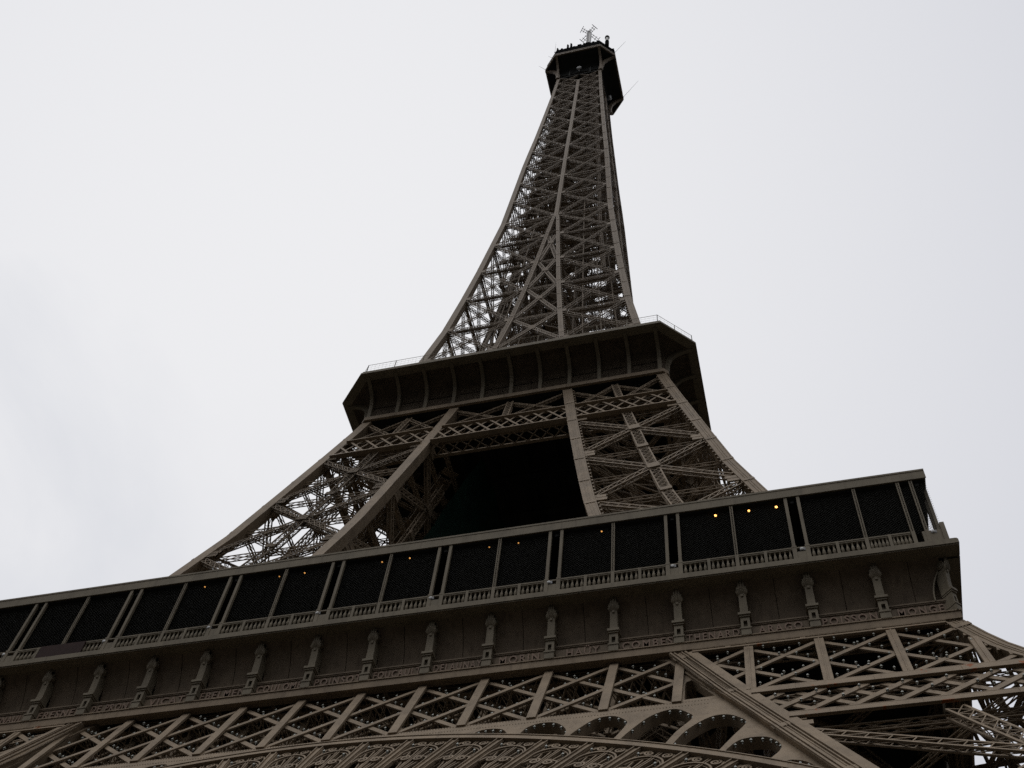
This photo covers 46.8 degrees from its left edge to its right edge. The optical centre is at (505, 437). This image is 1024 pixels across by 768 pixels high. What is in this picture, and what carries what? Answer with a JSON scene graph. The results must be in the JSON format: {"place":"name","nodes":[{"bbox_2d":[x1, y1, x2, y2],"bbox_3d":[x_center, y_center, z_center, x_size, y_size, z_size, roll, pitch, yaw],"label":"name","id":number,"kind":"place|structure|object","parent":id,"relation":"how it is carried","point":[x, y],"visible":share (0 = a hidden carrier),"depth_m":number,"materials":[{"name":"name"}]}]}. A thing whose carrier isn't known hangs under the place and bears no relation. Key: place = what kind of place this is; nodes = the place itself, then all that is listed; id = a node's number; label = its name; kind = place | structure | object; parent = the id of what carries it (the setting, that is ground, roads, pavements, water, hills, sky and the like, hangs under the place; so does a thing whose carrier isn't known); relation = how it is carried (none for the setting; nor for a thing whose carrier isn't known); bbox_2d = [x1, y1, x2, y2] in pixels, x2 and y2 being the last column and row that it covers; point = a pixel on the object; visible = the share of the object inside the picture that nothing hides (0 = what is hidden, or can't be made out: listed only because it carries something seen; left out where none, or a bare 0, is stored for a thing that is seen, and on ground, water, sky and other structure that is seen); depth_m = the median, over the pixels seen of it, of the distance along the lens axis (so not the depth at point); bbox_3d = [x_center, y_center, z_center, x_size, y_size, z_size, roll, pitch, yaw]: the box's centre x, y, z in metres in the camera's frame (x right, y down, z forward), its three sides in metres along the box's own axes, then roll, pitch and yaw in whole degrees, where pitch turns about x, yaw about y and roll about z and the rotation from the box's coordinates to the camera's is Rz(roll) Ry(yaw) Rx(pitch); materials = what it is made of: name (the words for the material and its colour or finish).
{"place":"outdoors","nodes":[
{"label":"outdoors","id":0,"kind":"place"},
{"bbox_2d":[0,0,1023,767],"label":"sky","id":1,"kind":"structure","parent":0,"point":[216,216],"materials":[{"name":"white"}]},
{"label":"ground","id":2,"kind":"structure","parent":0,"visible":0},
{"bbox_2d":[0,40,1023,767],"bbox_3d":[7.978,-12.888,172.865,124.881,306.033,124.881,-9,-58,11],"label":"iron tower","id":3,"kind":"structure","parent":2,"relation":"on","point":[742,636],"depth_m":75.97,"materials":[{"name":"brown metal"}]},
{"bbox_2d":[35,641,85,657],"bbox_3d":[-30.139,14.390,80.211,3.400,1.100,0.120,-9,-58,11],"label":"board","id":4,"kind":"object","parent":3,"relation":"attached to","point":[60,649],"visible":0.96,"depth_m":80.17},
{"bbox_2d":[580,24,598,42],"bbox_3d":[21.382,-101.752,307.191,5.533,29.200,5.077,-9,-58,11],"label":"antenna mast","id":5,"kind":"object","parent":3,"relation":"on","point":[589,36],"visible":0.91,"depth_m":314.88,"materials":[{"name":"grey metal"}]},
{"bbox_2d":[605,35,609,46],"bbox_3d":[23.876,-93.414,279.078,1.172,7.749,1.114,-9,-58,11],"label":"knob antenna","id":6,"kind":"object","parent":3,"relation":"on","point":[607,37],"visible":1,"depth_m":277.99,"materials":[{"name":"black metal"}]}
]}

